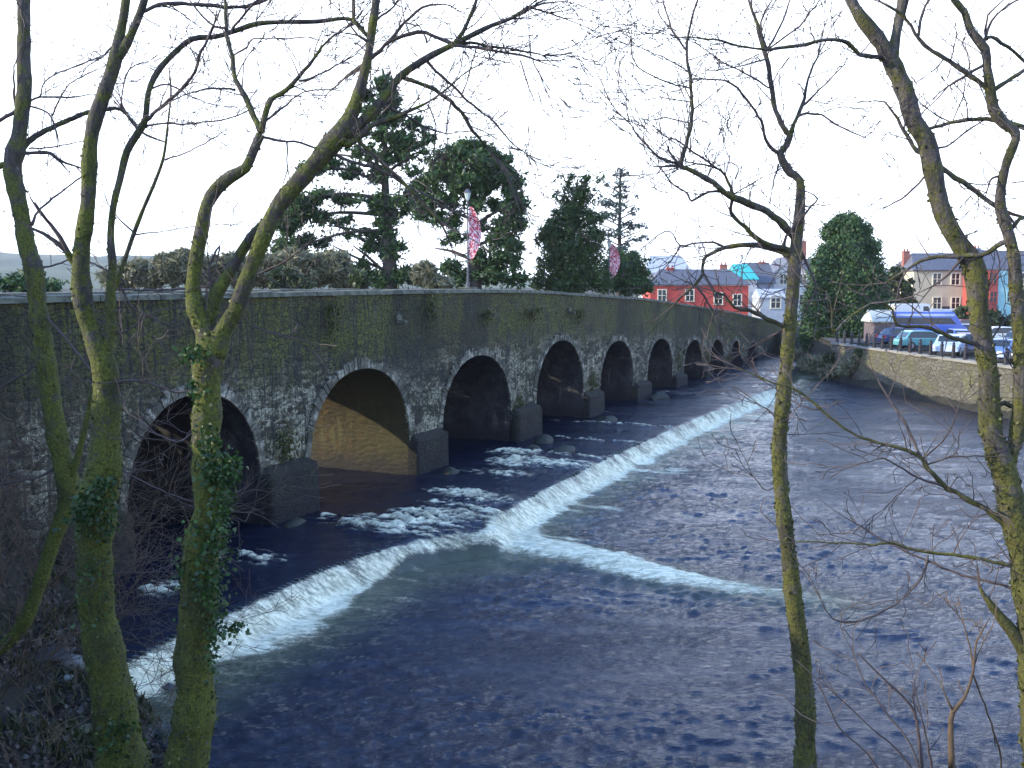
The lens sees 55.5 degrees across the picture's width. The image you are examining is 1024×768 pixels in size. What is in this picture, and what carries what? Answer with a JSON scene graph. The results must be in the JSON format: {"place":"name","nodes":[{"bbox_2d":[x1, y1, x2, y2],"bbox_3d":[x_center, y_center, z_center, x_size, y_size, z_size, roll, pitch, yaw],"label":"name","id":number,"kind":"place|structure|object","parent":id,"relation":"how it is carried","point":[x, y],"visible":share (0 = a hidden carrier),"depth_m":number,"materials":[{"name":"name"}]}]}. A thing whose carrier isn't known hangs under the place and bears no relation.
{"place":"outdoors","nodes":[
{"label":"outdoors","id":0,"kind":"place"},
{"bbox_2d":[0,265,722,288],"bbox_3d":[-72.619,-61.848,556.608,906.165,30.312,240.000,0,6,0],"label":"hills","id":1,"kind":"structure","parent":0,"point":[63,273],"depth_m":503.75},
{"bbox_2d":[0,252,884,280],"bbox_3d":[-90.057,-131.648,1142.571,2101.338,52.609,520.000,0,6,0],"label":"hills","id":2,"kind":"structure","parent":0,"point":[10,259],"depth_m":1024.87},
{"bbox_2d":[0,278,1012,767],"bbox_3d":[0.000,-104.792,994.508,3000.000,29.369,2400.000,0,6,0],"label":"ground","id":3,"kind":"structure","parent":0,"point":[14,700],"depth_m":18.80,"materials":[{"name":"plant"}]},
{"bbox_2d":[0,268,69,292],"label":"hedge","id":4,"kind":"object","parent":3,"relation":"on","point":[13,282],"visible":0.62,"depth_m":39.68,"materials":[{"name":"green plant"}]},
{"bbox_2d":[34,647,71,663],"bbox_3d":[-8.369,4.941,17.624,0.729,0.236,0.601,2,6,23],"label":"rock","id":5,"kind":"object","parent":3,"relation":"on","point":[62,651],"visible":0.42,"depth_m":17.55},
{"bbox_2d":[60,654,85,669],"bbox_3d":[-7.935,5.071,17.631,0.456,0.329,0.396,0,6,0],"label":"rock","id":6,"kind":"object","parent":3,"relation":"on","point":[80,662],"visible":0.43,"depth_m":17.52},
{"bbox_2d":[0,675,162,767],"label":"leafless shrub","id":7,"kind":"object","parent":3,"relation":"on","point":[79,750],"visible":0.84,"depth_m":12.44,"materials":[{"name":"brown plant"}]},
{"bbox_2d":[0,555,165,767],"bbox_3d":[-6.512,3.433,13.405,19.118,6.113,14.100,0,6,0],"label":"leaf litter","id":8,"kind":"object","parent":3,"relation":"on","point":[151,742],"visible":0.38,"depth_m":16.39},
{"bbox_2d":[0,569,168,767],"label":"grass","id":9,"kind":"structure","parent":3,"relation":"on","point":[80,735],"depth_m":15.95,"materials":[{"name":"plant"}]},
{"bbox_2d":[77,724,91,733],"bbox_3d":[-6.949,5.652,15.808,0.324,0.189,0.301,0,6,0],"label":"rock","id":10,"kind":"object","parent":3,"relation":"on","point":[87,728],"visible":0.5,"depth_m":15.78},
{"bbox_2d":[0,625,218,761],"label":"leafless shrub","id":11,"kind":"object","parent":3,"relation":"on","point":[26,687],"visible":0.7,"depth_m":14.74,"materials":[{"name":"brown plant"}]},
{"bbox_2d":[0,391,234,590],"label":"leafless shrub","id":12,"kind":"object","parent":3,"relation":"on","point":[63,550],"visible":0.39,"depth_m":20.43,"materials":[{"name":"brown plant"}]},
{"bbox_2d":[0,408,241,744],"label":"leafless shrub","id":13,"kind":"object","parent":3,"relation":"on","point":[61,634],"visible":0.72,"depth_m":13.99,"materials":[{"name":"brown plant"}]},
{"bbox_2d":[0,393,247,599],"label":"leafless shrub","id":14,"kind":"object","parent":3,"relation":"on","point":[147,517],"visible":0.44,"depth_m":19.30,"materials":[{"name":"brown plant"}]},
{"bbox_2d":[0,309,267,570],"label":"leafless shrub","id":15,"kind":"object","parent":3,"relation":"on","point":[79,402],"visible":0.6,"depth_m":18.55,"materials":[{"name":"brown plant"}]},
{"bbox_2d":[0,394,330,696],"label":"leafless shrub","id":16,"kind":"object","parent":3,"relation":"on","point":[57,577],"visible":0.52,"depth_m":17.05,"materials":[{"name":"brown plant"}]},
{"bbox_2d":[162,682,173,689],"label":"rock","id":17,"kind":"object","parent":3,"relation":"on","point":[169,685],"visible":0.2,"depth_m":18.28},
{"bbox_2d":[0,0,369,657],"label":"bare tree","id":18,"kind":"object","parent":3,"relation":"on","point":[65,465],"visible":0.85,"depth_m":12.36,"materials":[{"name":"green plant"}]},
{"bbox_2d":[0,0,382,767],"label":"bare tree","id":19,"kind":"object","parent":3,"relation":"on","point":[110,684],"visible":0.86,"depth_m":9.55,"materials":[{"name":"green plant"}]},
{"bbox_2d":[52,470,153,767],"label":"ivy","id":20,"kind":"object","parent":19,"relation":"attached to","point":[84,517],"visible":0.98,"depth_m":9.46,"materials":[{"name":"green plant"}]},
{"bbox_2d":[146,643,244,731],"bbox_3d":[-5.470,5.241,15.778,2.092,1.634,1.322,4,7,34],"label":"leafless shrub","id":21,"kind":"object","parent":3,"relation":"on","point":[174,688],"visible":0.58,"depth_m":15.67,"materials":[{"name":"brown plant"}]},
{"bbox_2d":[142,569,305,734],"bbox_3d":[-4.653,4.652,16.766,2.375,2.481,2.558,3,6,26],"label":"leafless shrub","id":22,"kind":"object","parent":3,"relation":"on","point":[228,645],"visible":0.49,"depth_m":16.51,"materials":[{"name":"brown plant"}]},
{"bbox_2d":[91,244,455,290],"bbox_3d":[-14.880,-4.902,61.759,23.061,7.984,3.840,0,6,0],"label":"scrub thicket","id":23,"kind":"object","parent":3,"relation":"on","point":[332,268],"visible":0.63,"depth_m":60.82,"materials":[{"name":"plant"}]},
{"bbox_2d":[266,264,371,289],"bbox_3d":[-11.456,-1.941,58.032,6.298,10.414,1.383,0,6,0],"label":"laurel bush","id":24,"kind":"object","parent":3,"relation":"on","point":[360,280],"visible":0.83,"depth_m":57.48,"materials":[{"name":"green plant"}]},
{"bbox_2d":[270,69,438,288],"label":"pine tree","id":25,"kind":"object","parent":3,"relation":"on","point":[388,274],"visible":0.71,"depth_m":74.49,"materials":[{"name":"green plant"}]},
{"bbox_2d":[89,0,668,767],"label":"bare tree","id":26,"kind":"object","parent":3,"relation":"on","point":[193,718],"visible":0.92,"depth_m":8.89,"materials":[{"name":"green plant"}]},
{"bbox_2d":[168,343,251,685],"bbox_3d":[-2.755,1.237,8.914,0.761,3.222,0.774,0,6,0],"label":"ivy","id":27,"kind":"object","parent":26,"relation":"attached to","point":[224,474],"visible":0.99,"depth_m":8.87,"materials":[{"name":"green plant"}]},
{"bbox_2d":[126,435,656,662],"bbox_3d":[11.517,1.758,57.139,3.730,0.930,89.863,3,6,25],"label":"weir","id":28,"kind":"object","parent":3,"relation":"on","point":[266,595],"visible":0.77,"depth_m":23.84,"materials":[{"name":"concrete"}]},
{"bbox_2d":[0,289,801,578],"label":"stone bridge","id":29,"kind":"structure","parent":3,"relation":"on","point":[399,391],"depth_m":35.02,"materials":[{"name":"stone"}]},
{"bbox_2d":[264,419,304,462],"bbox_3d":[-6.823,1.769,29.473,0.353,1.760,1.960,3,7,30],"label":"wall plant","id":30,"kind":"object","parent":29,"relation":"attached to","point":[284,452],"depth_m":29.45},
{"bbox_2d":[315,300,343,373],"bbox_3d":[-5.841,-1.466,31.291,0.313,2.467,1.442,4,7,33],"label":"wall plant","id":31,"kind":"object","parent":29,"relation":"attached to","point":[330,306],"depth_m":31.39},
{"bbox_2d":[417,286,441,337],"bbox_3d":[-3.079,-2.725,36.940,0.343,2.391,1.771,3,6,27],"label":"wall plant","id":32,"kind":"object","parent":29,"relation":"attached to","point":[429,302],"depth_m":37.00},
{"bbox_2d":[458,287,477,288],"bbox_3d":[-2.463,-5.268,54.443,0.680,0.305,1.050,3,6,25],"label":"parapet pedestal","id":33,"kind":"object","parent":29,"relation":"on","point":[467,287],"visible":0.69,"depth_m":54.05,"materials":[{"name":"stone"}]},
{"bbox_2d":[464,188,470,286],"bbox_3d":[-2.463,-8.124,54.158,0.425,5.444,0.425,0,6,0],"label":"lamp post","id":34,"kind":"object","parent":33,"relation":"on","point":[467,192],"visible":0.95,"depth_m":54.15,"materials":[{"name":"metal"}]},
{"bbox_2d":[469,207,480,258],"bbox_3d":[-2.081,-8.398,54.108,0.759,2.876,0.170,-1,6,-6],"label":"banner","id":35,"kind":"object","parent":34,"relation":"attached to","point":[473,245],"visible":0.88,"depth_m":54.14,"materials":[{"name":"fabric"}]},
{"bbox_2d":[478,309,497,328],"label":"wall plant","id":36,"kind":"object","parent":29,"relation":"attached to","point":[487,313],"depth_m":41.36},
{"bbox_2d":[508,393,526,411],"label":"wall plant","id":37,"kind":"object","parent":29,"relation":"attached to","point":[520,403],"depth_m":44.55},
{"bbox_2d":[515,308,542,324],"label":"wall plant","id":38,"kind":"object","parent":29,"relation":"attached to","point":[530,312],"depth_m":45.52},
{"bbox_2d":[556,309,589,329],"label":"wall plant","id":39,"kind":"object","parent":29,"relation":"attached to","point":[577,312],"depth_m":50.91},
{"bbox_2d":[585,368,601,391],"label":"wall plant","id":40,"kind":"object","parent":29,"relation":"attached to","point":[592,383],"depth_m":53.34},
{"bbox_2d":[607,239,611,294],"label":"lamp post","id":41,"kind":"object","parent":29,"relation":"on","point":[609,241],"visible":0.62,"depth_m":75.11,"materials":[{"name":"metal"}]},
{"bbox_2d":[610,244,619,277],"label":"banner","id":42,"kind":"object","parent":41,"relation":"attached to","point":[615,262],"visible":0.88,"depth_m":75.21,"materials":[{"name":"fabric"}]},
{"bbox_2d":[675,342,684,371],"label":"wall plant","id":43,"kind":"object","parent":29,"relation":"attached to","point":[679,358],"depth_m":68.90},
{"bbox_2d":[408,134,536,289],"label":"pine tree","id":44,"kind":"object","parent":3,"relation":"on","point":[483,186],"visible":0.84,"depth_m":70.52,"materials":[{"name":"green plant"}]},
{"bbox_2d":[529,168,618,294],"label":"holm oak","id":45,"kind":"object","parent":3,"relation":"on","point":[572,261],"visible":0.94,"depth_m":72.63,"materials":[{"name":"plant"}]},
{"bbox_2d":[594,163,651,295],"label":"larch tree","id":46,"kind":"object","parent":3,"relation":"on","point":[630,226],"visible":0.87,"depth_m":86.77,"materials":[{"name":"plant"}]},
{"bbox_2d":[593,249,659,297],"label":"yew tree","id":47,"kind":"object","parent":3,"relation":"on","point":[636,276],"visible":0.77,"depth_m":78.83,"materials":[{"name":"plant"}]},
{"bbox_2d":[638,255,691,297],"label":"town house","id":48,"kind":"structure","parent":3,"relation":"on","point":[657,263],"depth_m":151.10,"materials":[{"name":"stone"}]},
{"bbox_2d":[643,265,750,314],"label":"town house","id":49,"kind":"structure","parent":3,"relation":"on","point":[694,293],"depth_m":121.55,"materials":[{"name":"paint"}]},
{"bbox_2d":[657,289,666,300],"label":"window","id":50,"kind":"structure","parent":49,"relation":"in","point":[661,293],"depth_m":121.45,"materials":[{"name":"white glass"}]},
{"bbox_2d":[685,289,694,301],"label":"window","id":51,"kind":"structure","parent":49,"relation":"in","point":[690,295],"depth_m":121.45,"materials":[{"name":"white glass"}]},
{"bbox_2d":[713,292,722,304],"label":"window","id":52,"kind":"structure","parent":49,"relation":"in","point":[721,300],"depth_m":121.51,"materials":[{"name":"white glass"}]},
{"bbox_2d":[733,294,741,305],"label":"window","id":53,"kind":"structure","parent":49,"relation":"in","point":[736,302],"depth_m":121.51,"materials":[{"name":"white glass"}]},
{"bbox_2d":[537,0,904,767],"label":"bare tree","id":54,"kind":"object","parent":3,"relation":"on","point":[805,730],"visible":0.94,"depth_m":9.01,"materials":[{"name":"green plant"}]},
{"bbox_2d":[719,262,758,315],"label":"town house","id":55,"kind":"structure","parent":3,"relation":"on","point":[751,289],"depth_m":131.78,"materials":[{"name":"paint"}]},
{"bbox_2d":[742,260,776,288],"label":"town house","id":56,"kind":"structure","parent":3,"relation":"on","point":[763,280],"depth_m":136.61,"materials":[{"name":"paint"}]},
{"bbox_2d":[751,289,785,321],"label":"house","id":57,"kind":"structure","parent":3,"relation":"on","point":[772,306],"depth_m":117.72,"materials":[{"name":"paint"}]},
{"bbox_2d":[770,295,781,308],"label":"window","id":58,"kind":"structure","parent":57,"relation":"in","point":[775,303],"depth_m":117.57,"materials":[{"name":"white glass"}]},
{"bbox_2d":[770,257,809,319],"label":"town house","id":59,"kind":"structure","parent":3,"relation":"on","point":[781,282],"depth_m":139.30,"materials":[{"name":"paint"}]},
{"bbox_2d":[779,274,786,284],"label":"window","id":60,"kind":"structure","parent":59,"relation":"in","point":[782,280],"depth_m":139.18,"materials":[{"name":"white glass"}]},
{"bbox_2d":[793,347,806,360],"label":"bank scrub","id":61,"kind":"object","parent":3,"relation":"on","point":[797,356],"visible":0.3,"depth_m":92.47,"materials":[{"name":"green plant"}]},
{"bbox_2d":[802,240,812,281],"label":"town house","id":62,"kind":"structure","parent":3,"relation":"on","point":[804,250],"depth_m":150.25,"materials":[{"name":"stone"}]},
{"bbox_2d":[793,351,827,373],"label":"bank scrub","id":63,"kind":"object","parent":3,"relation":"on","point":[810,365],"visible":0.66,"depth_m":84.55,"materials":[{"name":"green plant"}]},
{"bbox_2d":[610,0,1023,767],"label":"bare tree","id":64,"kind":"object","parent":3,"relation":"on","point":[1002,452],"visible":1,"depth_m":8.49,"materials":[{"name":"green plant"}]},
{"bbox_2d":[815,362,841,379],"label":"bank scrub","id":65,"kind":"object","parent":3,"relation":"on","point":[821,372],"visible":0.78,"depth_m":79.24,"materials":[{"name":"green plant"}]},
{"bbox_2d":[822,350,835,362],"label":"bank scrub","id":66,"kind":"object","parent":3,"relation":"on","point":[826,357],"visible":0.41,"depth_m":80.53,"materials":[{"name":"green plant"}]},
{"bbox_2d":[835,357,853,376],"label":"bank scrub","id":67,"kind":"object","parent":3,"relation":"on","point":[842,368],"visible":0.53,"depth_m":76.94,"materials":[{"name":"green plant"}]},
{"bbox_2d":[795,204,896,353],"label":"cypress tree","id":68,"kind":"object","parent":3,"relation":"on","point":[849,244],"visible":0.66,"depth_m":89.53,"materials":[{"name":"green plant"}]},
{"bbox_2d":[847,352,859,372],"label":"bank scrub","id":69,"kind":"object","parent":3,"relation":"on","point":[853,362],"visible":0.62,"depth_m":76.09,"materials":[{"name":"green plant"}]},
{"bbox_2d":[820,337,888,342],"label":"car park","id":70,"kind":"structure","parent":3,"relation":"on","point":[855,340],"depth_m":85.08,"materials":[{"name":"asphalt"}]},
{"bbox_2d":[876,327,916,345],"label":"parked car","id":71,"kind":"object","parent":70,"relation":"on","point":[885,332],"visible":0.34,"depth_m":77.22,"materials":[{"name":"blue paint"}]},
{"bbox_2d":[889,303,931,310],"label":"box van","id":72,"kind":"object","parent":70,"relation":"on","point":[907,307],"visible":0.06,"depth_m":98.69,"materials":[{"name":"white paint"}]},
{"bbox_2d":[893,330,937,349],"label":"parked car","id":73,"kind":"object","parent":70,"relation":"on","point":[926,336],"visible":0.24,"depth_m":72.20,"materials":[{"name":"teal paint"}]},
{"bbox_2d":[890,311,966,334],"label":"minibus","id":74,"kind":"object","parent":70,"relation":"on","point":[950,320],"visible":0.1,"depth_m":82.83,"materials":[{"name":"blue paint"}]},
{"bbox_2d":[893,318,955,323],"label":"side window","id":75,"kind":"structure","parent":74,"relation":"in","point":[899,320],"depth_m":82.92,"materials":[{"name":"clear glass"}]},
{"bbox_2d":[931,309,954,311],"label":"panel van","id":76,"kind":"object","parent":70,"relation":"on","point":[948,310],"visible":0.03,"depth_m":102.85,"materials":[{"name":"white paint"}]},
{"bbox_2d":[932,333,967,355],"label":"parked car","id":77,"kind":"object","parent":70,"relation":"on","point":[959,347],"visible":0.61,"depth_m":65.95,"materials":[{"name":"white paint"}]},
{"bbox_2d":[946,329,969,333],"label":"parked car","id":78,"kind":"object","parent":70,"relation":"on","point":[952,331],"visible":0.02,"depth_m":74.68,"materials":[{"name":"blue paint"}]},
{"bbox_2d":[956,332,973,353],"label":"parked car","id":79,"kind":"object","parent":70,"relation":"on","point":[970,347],"visible":0.06,"depth_m":68.22,"materials":[{"name":"blue paint"}]},
{"bbox_2d":[992,326,1011,337],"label":"parked car","id":80,"kind":"object","parent":70,"relation":"on","point":[1004,330],"visible":0.06,"depth_m":79.13,"materials":[{"name":"white paint"}]},
{"bbox_2d":[993,337,1012,362],"bbox_3d":[31.212,-2.174,61.589,4.140,1.420,1.740,-5,7,-40],"label":"parked car","id":81,"kind":"object","parent":70,"relation":"on","point":[998,346],"visible":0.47,"depth_m":60.65,"materials":[{"name":"blue paint"}]},
{"bbox_2d":[852,344,864,359],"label":"bank scrub","id":82,"kind":"object","parent":3,"relation":"on","point":[857,353],"visible":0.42,"depth_m":75.59,"materials":[{"name":"green plant"}]},
{"bbox_2d":[774,611,943,767],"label":"sapling","id":83,"kind":"object","parent":3,"relation":"on","point":[917,730],"visible":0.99,"depth_m":7.06,"materials":[{"name":"brown plant"}]},
{"bbox_2d":[861,310,893,341],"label":"kiosk","id":84,"kind":"object","parent":3,"relation":"on","point":[871,315],"visible":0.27,"depth_m":82.43,"materials":[{"name":"white glass"}]},
{"bbox_2d":[885,266,918,303],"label":"hedge","id":85,"kind":"object","parent":3,"relation":"on","point":[905,286],"visible":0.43,"depth_m":110.91,"materials":[{"name":"green plant"}]},
{"bbox_2d":[829,342,1012,410],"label":"river wall","id":86,"kind":"structure","parent":3,"relation":"on","point":[914,372],"depth_m":65.83,"materials":[{"name":"stone"}]},
{"bbox_2d":[928,340,932,354],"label":"bollard","id":87,"kind":"object","parent":86,"relation":"on","point":[930,347],"visible":1,"depth_m":65.51,"materials":[{"name":"black metal"}]},
{"bbox_2d":[939,341,943,356],"bbox_3d":[28.395,-2.334,64.241,0.296,1.040,0.296,0,6,0],"label":"bollard","id":88,"kind":"object","parent":86,"relation":"on","point":[941,348],"visible":0.94,"depth_m":64.16,"materials":[{"name":"black metal"}]},
{"bbox_2d":[951,342,955,357],"bbox_3d":[28.553,-2.199,62.897,0.296,1.040,0.296,0,6,0],"label":"bollard","id":89,"kind":"object","parent":86,"relation":"on","point":[953,350],"visible":1,"depth_m":62.82,"materials":[{"name":"black metal"}]},
{"bbox_2d":[963,344,967,359],"bbox_3d":[28.711,-2.065,61.553,0.296,1.040,0.296,0,6,0],"label":"bollard","id":90,"kind":"object","parent":86,"relation":"on","point":[965,356],"visible":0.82,"depth_m":61.48,"materials":[{"name":"black metal"}]},
{"bbox_2d":[1003,347,1008,364],"bbox_3d":[29.232,-1.662,57.526,0.296,1.040,0.296,0,6,0],"label":"bollard","id":91,"kind":"object","parent":86,"relation":"on","point":[1006,351],"visible":0.93,"depth_m":57.45,"materials":[{"name":"black metal"}]},
{"bbox_2d":[887,248,962,308],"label":"town house","id":92,"kind":"structure","parent":3,"relation":"on","point":[949,296],"depth_m":119.50,"materials":[{"name":"paint"}]},
{"bbox_2d":[932,273,941,284],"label":"window","id":93,"kind":"structure","parent":92,"relation":"in","point":[936,277],"depth_m":119.25,"materials":[{"name":"white glass"}]},
{"bbox_2d":[932,297,941,308],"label":"window","id":94,"kind":"structure","parent":92,"relation":"in","point":[938,304],"depth_m":119.57,"materials":[{"name":"white glass"}]},
{"bbox_2d":[950,273,960,284],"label":"window","id":95,"kind":"structure","parent":92,"relation":"in","point":[955,277],"depth_m":119.25,"materials":[{"name":"white glass"}]},
{"bbox_2d":[950,297,960,308],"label":"window","id":96,"kind":"structure","parent":92,"relation":"in","point":[955,301],"depth_m":119.54,"materials":[{"name":"white glass"}]},
{"bbox_2d":[916,591,1004,767],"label":"sapling","id":97,"kind":"object","parent":3,"relation":"on","point":[951,749],"visible":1,"depth_m":6.45,"materials":[{"name":"brown plant"}]},
{"bbox_2d":[962,245,998,313],"bbox_3d":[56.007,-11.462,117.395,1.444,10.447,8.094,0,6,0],"label":"town house","id":98,"kind":"structure","parent":3,"relation":"on","point":[993,293],"depth_m":113.56,"materials":[{"name":"paint"}]},
{"bbox_2d":[988,291,997,302],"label":"window","id":99,"kind":"structure","parent":98,"relation":"in","point":[993,295],"depth_m":113.51,"materials":[{"name":"red glass"}]},
{"bbox_2d":[989,272,997,283],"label":"window","id":100,"kind":"structure","parent":98,"relation":"in","point":[992,274],"depth_m":113.29,"materials":[{"name":"red glass"}]},
{"bbox_2d":[953,304,1011,326],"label":"hedge","id":101,"kind":"object","parent":3,"relation":"on","point":[960,311],"visible":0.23,"depth_m":99.56,"materials":[{"name":"green plant"}]},
{"bbox_2d":[984,250,1010,326],"bbox_3d":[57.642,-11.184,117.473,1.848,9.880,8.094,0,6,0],"label":"town house","id":102,"kind":"structure","parent":3,"relation":"on","point":[1001,299],"depth_m":113.66,"materials":[{"name":"paint"}]},
{"bbox_2d":[1000,251,1023,284],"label":"town house","id":103,"kind":"structure","parent":3,"relation":"on","point":[1004,253],"depth_m":115.71,"materials":[{"name":"stone"}]},
{"bbox_2d":[0,0,1023,277],"label":"sky","id":104,"kind":"structure","parent":0,"point":[859,166],"materials":[{"name":"white"}]},
{"bbox_2d":[114,353,1023,767],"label":"water","id":105,"kind":"structure","parent":0,"point":[626,609],"depth_m":23.09,"materials":[{"name":"liquid"}]},
{"bbox_2d":[282,518,305,527],"bbox_3d":[-6.446,4.179,28.830,0.516,0.393,1.003,3,6,25],"label":"rock","id":106,"kind":"object","parent":105,"relation":"in","point":[293,522],"visible":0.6,"depth_m":28.62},
{"bbox_2d":[441,467,458,474],"bbox_3d":[-2.325,3.428,36.708,0.619,0.590,1.018,3,6,25],"label":"rock","id":107,"kind":"object","parent":105,"relation":"in","point":[449,470],"visible":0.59,"depth_m":36.45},
{"bbox_2d":[533,434,553,443],"bbox_3d":[1.473,2.640,44.349,0.861,0.727,1.697,3,6,25],"label":"rock","id":108,"kind":"object","parent":105,"relation":"in","point":[543,439],"visible":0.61,"depth_m":43.86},
{"bbox_2d":[553,445,574,452],"bbox_3d":[2.203,2.926,41.660,0.892,0.528,2.263,3,6,25],"label":"rock","id":109,"kind":"object","parent":105,"relation":"in","point":[566,448],"visible":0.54,"depth_m":41.30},
{"bbox_2d":[597,416,616,421],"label":"rock","id":110,"kind":"object","parent":105,"relation":"in","point":[608,418],"visible":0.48,"depth_m":50.65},
{"bbox_2d":[649,391,669,399],"bbox_3d":[9.372,0.943,61.516,1.219,0.925,2.644,3,6,25],"label":"rock","id":111,"kind":"object","parent":105,"relation":"in","point":[660,395],"visible":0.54,"depth_m":61.00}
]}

